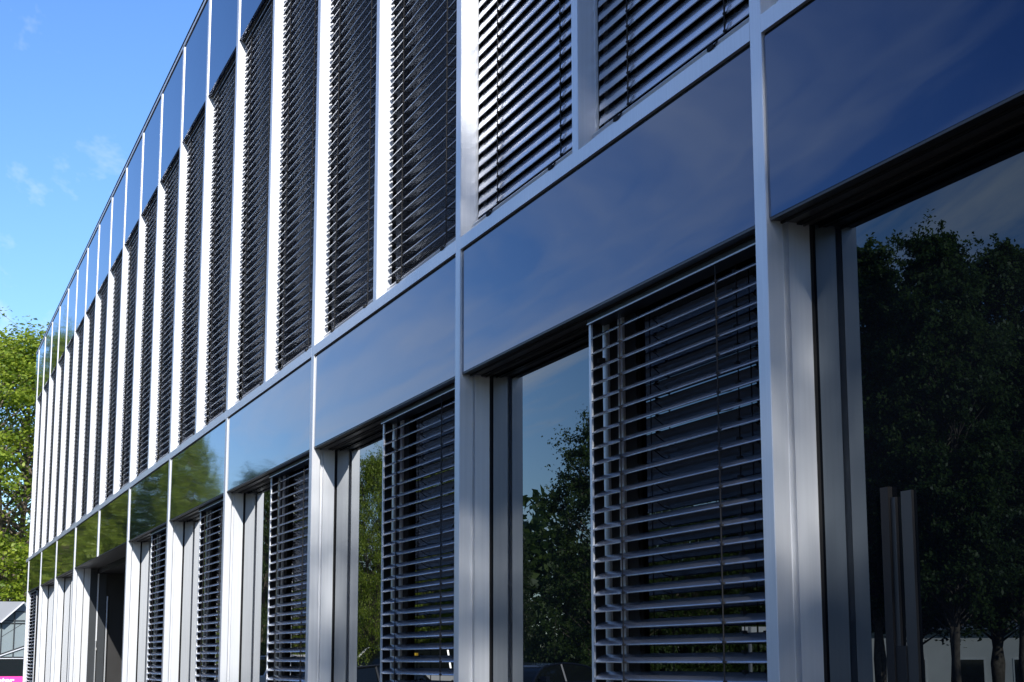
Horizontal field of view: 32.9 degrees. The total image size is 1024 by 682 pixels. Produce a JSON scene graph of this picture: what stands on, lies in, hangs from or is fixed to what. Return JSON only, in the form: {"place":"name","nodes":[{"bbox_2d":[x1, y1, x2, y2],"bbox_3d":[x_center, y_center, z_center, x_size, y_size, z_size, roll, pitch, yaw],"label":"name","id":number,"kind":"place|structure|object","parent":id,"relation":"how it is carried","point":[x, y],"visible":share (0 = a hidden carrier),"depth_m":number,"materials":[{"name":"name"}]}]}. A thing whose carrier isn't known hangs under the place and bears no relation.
{"place":"outdoors","nodes":[
{"label":"outdoors","id":0,"kind":"place"},
{"bbox_2d":[0,601,25,681],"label":"pavilion","id":1,"kind":"structure","parent":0,"point":[12,624],"depth_m":41.56,"materials":[{"name":"grey glass"}]},
{"bbox_2d":[0,0,202,535],"label":"sky","id":2,"kind":"structure","parent":0,"point":[81,80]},
{"bbox_3d":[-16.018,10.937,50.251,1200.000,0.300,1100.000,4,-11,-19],"label":"ground","id":3,"kind":"structure","parent":0,"visible":0},
{"bbox_2d":[0,506,27,600],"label":"woodland","id":4,"kind":"object","parent":3,"relation":"on","point":[14,539],"depth_m":89.75,"materials":[{"name":"green plant"}]},
{"bbox_2d":[0,306,49,601],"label":"maple tree","id":5,"kind":"object","parent":3,"relation":"on","point":[18,364],"visible":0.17,"depth_m":53.16,"materials":[{"name":"green plant"}]},
{"bbox_2d":[22,0,1023,681],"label":"office building","id":6,"kind":"structure","parent":3,"relation":"on","point":[854,168],"depth_m":5.34,"materials":[{"name":"glass"},{"name":"aluminium"},{"name":"dark bronze metal"}]},
{"bbox_2d":[26,589,38,681],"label":"venetian blind","id":7,"kind":"object","parent":6,"relation":"attached to","point":[30,647],"visible":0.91,"depth_m":26.81,"materials":[{"name":"metal"}]},
{"bbox_2d":[31,592,38,681],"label":"window","id":8,"kind":"structure","parent":6,"relation":"in","point":[36,592],"depth_m":27.24,"materials":[{"name":"black glass"}]},
{"bbox_2d":[32,396,41,554],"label":"venetian blind","id":9,"kind":"object","parent":6,"relation":"attached to","point":[37,468],"visible":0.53,"depth_m":27.71,"materials":[{"name":"metal"}]},
{"bbox_2d":[38,384,48,549],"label":"venetian blind","id":10,"kind":"object","parent":6,"relation":"attached to","point":[44,450],"visible":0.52,"depth_m":26.55,"materials":[{"name":"metal"}]},
{"bbox_2d":[44,583,53,681],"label":"window","id":11,"kind":"structure","parent":6,"relation":"in","point":[51,587],"depth_m":24.66,"materials":[{"name":"black"}]},
{"bbox_2d":[45,372,55,544],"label":"venetian blind","id":12,"kind":"object","parent":6,"relation":"attached to","point":[51,454],"visible":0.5,"depth_m":25.37,"materials":[{"name":"metal"}]},
{"bbox_2d":[53,356,64,538],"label":"venetian blind","id":13,"kind":"object","parent":6,"relation":"attached to","point":[59,446],"visible":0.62,"depth_m":24.21,"materials":[{"name":"metal"}]},
{"bbox_2d":[60,574,72,681],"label":"window","id":14,"kind":"structure","parent":6,"relation":"in","point":[68,580],"depth_m":22.27,"materials":[{"name":"black"}]},
{"bbox_2d":[61,340,73,532],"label":"venetian blind","id":15,"kind":"object","parent":6,"relation":"attached to","point":[68,411],"visible":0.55,"depth_m":23.02,"materials":[{"name":"metal"}]},
{"bbox_2d":[70,323,83,526],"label":"venetian blind","id":16,"kind":"object","parent":6,"relation":"attached to","point":[77,417],"visible":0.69,"depth_m":21.86,"materials":[{"name":"metal"}]},
{"bbox_2d":[80,304,94,518],"bbox_3d":[-4.924,0.804,20.349,0.075,2.508,1.186,4,-11,-19],"label":"venetian blind","id":17,"kind":"object","parent":6,"relation":"attached to","point":[88,402],"visible":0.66,"depth_m":20.68,"materials":[{"name":"metal"}]},
{"bbox_2d":[91,281,107,510],"bbox_3d":[-4.509,0.591,19.194,0.075,2.508,1.194,4,-11,-19],"label":"venetian blind","id":18,"kind":"object","parent":6,"relation":"attached to","point":[100,376],"visible":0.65,"depth_m":19.50,"materials":[{"name":"metal"}]},
{"bbox_2d":[104,257,121,500],"bbox_3d":[-4.092,0.376,18.031,0.075,2.508,1.186,4,-11,-19],"label":"venetian blind","id":19,"kind":"object","parent":6,"relation":"attached to","point":[117,271],"visible":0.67,"depth_m":18.32,"materials":[{"name":"metal"}]},
{"bbox_2d":[118,227,138,489],"bbox_3d":[-3.678,0.163,16.875,0.075,2.508,1.194,4,-11,-19],"label":"venetian blind","id":20,"kind":"object","parent":6,"relation":"attached to","point":[130,331],"visible":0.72,"depth_m":17.14,"materials":[{"name":"metal"}]},
{"bbox_2d":[135,196,156,477],"bbox_3d":[-3.260,-0.051,15.712,0.075,2.508,1.186,4,-11,-19],"label":"venetian blind","id":21,"kind":"object","parent":6,"relation":"attached to","point":[147,315],"visible":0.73,"depth_m":15.96,"materials":[{"name":"metal"}]},
{"bbox_2d":[136,532,165,681],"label":"window","id":22,"kind":"structure","parent":6,"relation":"in","point":[146,544],"depth_m":15.35,"materials":[{"name":"black"}]},
{"bbox_2d":[146,525,166,681],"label":"venetian blind","id":23,"kind":"object","parent":6,"relation":"attached to","point":[151,641],"visible":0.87,"depth_m":14.51,"materials":[{"name":"metal"}]},
{"bbox_2d":[154,157,178,463],"bbox_3d":[-2.846,-0.264,14.557,0.075,2.508,1.194,4,-11,-19],"label":"venetian blind","id":24,"kind":"object","parent":6,"relation":"attached to","point":[168,290],"visible":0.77,"depth_m":14.78,"materials":[{"name":"metal"}]},
{"bbox_2d":[177,112,204,446],"bbox_3d":[-2.429,-0.478,13.394,0.075,2.508,1.186,4,-11,-19],"label":"venetian blind","id":25,"kind":"object","parent":6,"relation":"attached to","point":[192,252],"visible":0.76,"depth_m":13.60,"materials":[{"name":"metal"}]},
{"bbox_2d":[179,505,222,681],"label":"window","id":26,"kind":"structure","parent":6,"relation":"in","point":[189,580],"depth_m":12.94,"materials":[{"name":"black"}]},
{"bbox_2d":[195,498,222,681],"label":"venetian blind","id":27,"kind":"object","parent":6,"relation":"attached to","point":[201,594],"visible":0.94,"depth_m":12.14,"materials":[{"name":"metal"}]},
{"bbox_2d":[202,58,235,428],"bbox_3d":[-2.014,-0.691,12.238,0.075,2.508,1.194,4,-11,-19],"label":"venetian blind","id":28,"kind":"object","parent":6,"relation":"attached to","point":[220,221],"visible":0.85,"depth_m":12.42,"materials":[{"name":"metal"}]},
{"bbox_2d":[234,0,272,404],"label":"venetian blind","id":29,"kind":"object","parent":6,"relation":"attached to","point":[254,207],"visible":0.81,"depth_m":11.23,"materials":[{"name":"metal"}]},
{"bbox_2d":[240,465,308,681],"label":"window","id":30,"kind":"structure","parent":6,"relation":"in","point":[253,654],"depth_m":10.51,"materials":[{"name":"black"}]},
{"bbox_2d":[266,456,308,681],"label":"venetian blind","id":31,"kind":"object","parent":6,"relation":"attached to","point":[272,623],"visible":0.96,"depth_m":9.76,"materials":[{"name":"metal"}]},
{"bbox_2d":[273,0,317,375],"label":"venetian blind","id":32,"kind":"object","parent":6,"relation":"attached to","point":[297,149],"visible":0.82,"depth_m":10.03,"materials":[{"name":"metal"}]},
{"bbox_2d":[323,0,376,338],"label":"venetian blind","id":33,"kind":"object","parent":6,"relation":"attached to","point":[351,130],"visible":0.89,"depth_m":8.82,"materials":[{"name":"metal"}]},
{"bbox_2d":[332,396,454,681],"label":"window","id":34,"kind":"structure","parent":6,"relation":"in","point":[358,505],"depth_m":8.04,"materials":[{"name":"black"}]},
{"bbox_2d":[380,384,454,681],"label":"venetian blind","id":35,"kind":"object","parent":6,"relation":"attached to","point":[386,647],"visible":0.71,"depth_m":7.35,"materials":[{"name":"metal"}]},
{"bbox_2d":[386,0,456,291],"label":"venetian blind","id":36,"kind":"object","parent":6,"relation":"attached to","point":[423,34],"visible":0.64,"depth_m":7.61,"materials":[{"name":"metal"}]},
{"bbox_2d":[399,236,455,278],"bbox_3d":[-0.301,-1.532,7.615,0.040,2.544,1.198,4,-11,-19],"label":"window","id":37,"kind":"structure","parent":6,"relation":"in","point":[455,236],"depth_m":7.63,"materials":[{"name":"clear glass"}]},
{"bbox_2d":[472,0,571,227],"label":"venetian blind","id":38,"kind":"object","parent":6,"relation":"attached to","point":[530,146],"visible":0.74,"depth_m":6.39,"materials":[{"name":"metal"}]},
{"bbox_2d":[487,0,571,211],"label":"window","id":39,"kind":"structure","parent":6,"relation":"in","point":[509,2],"depth_m":6.50,"materials":[{"name":"black glass"}]},
{"bbox_2d":[491,256,766,681],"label":"window","id":40,"kind":"structure","parent":6,"relation":"in","point":[541,625],"depth_m":5.40,"materials":[{"name":"black"}]},
{"bbox_2d":[591,0,749,139],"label":"venetian blind","id":41,"kind":"object","parent":6,"relation":"attached to","point":[724,26],"visible":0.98,"depth_m":5.28,"materials":[{"name":"metal"}]},
{"bbox_2d":[587,238,767,681],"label":"venetian blind","id":42,"kind":"object","parent":6,"relation":"attached to","point":[740,253],"visible":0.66,"depth_m":4.90,"materials":[{"name":"metal"}]},
{"bbox_2d":[607,0,748,120],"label":"window","id":43,"kind":"structure","parent":6,"relation":"in","point":[623,2],"depth_m":5.36,"materials":[{"name":"black glass"}]},
{"bbox_2d":[812,125,1023,681],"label":"window","id":44,"kind":"structure","parent":6,"relation":"in","point":[919,281],"depth_m":3.79,"materials":[{"name":"black glass"}]}
]}

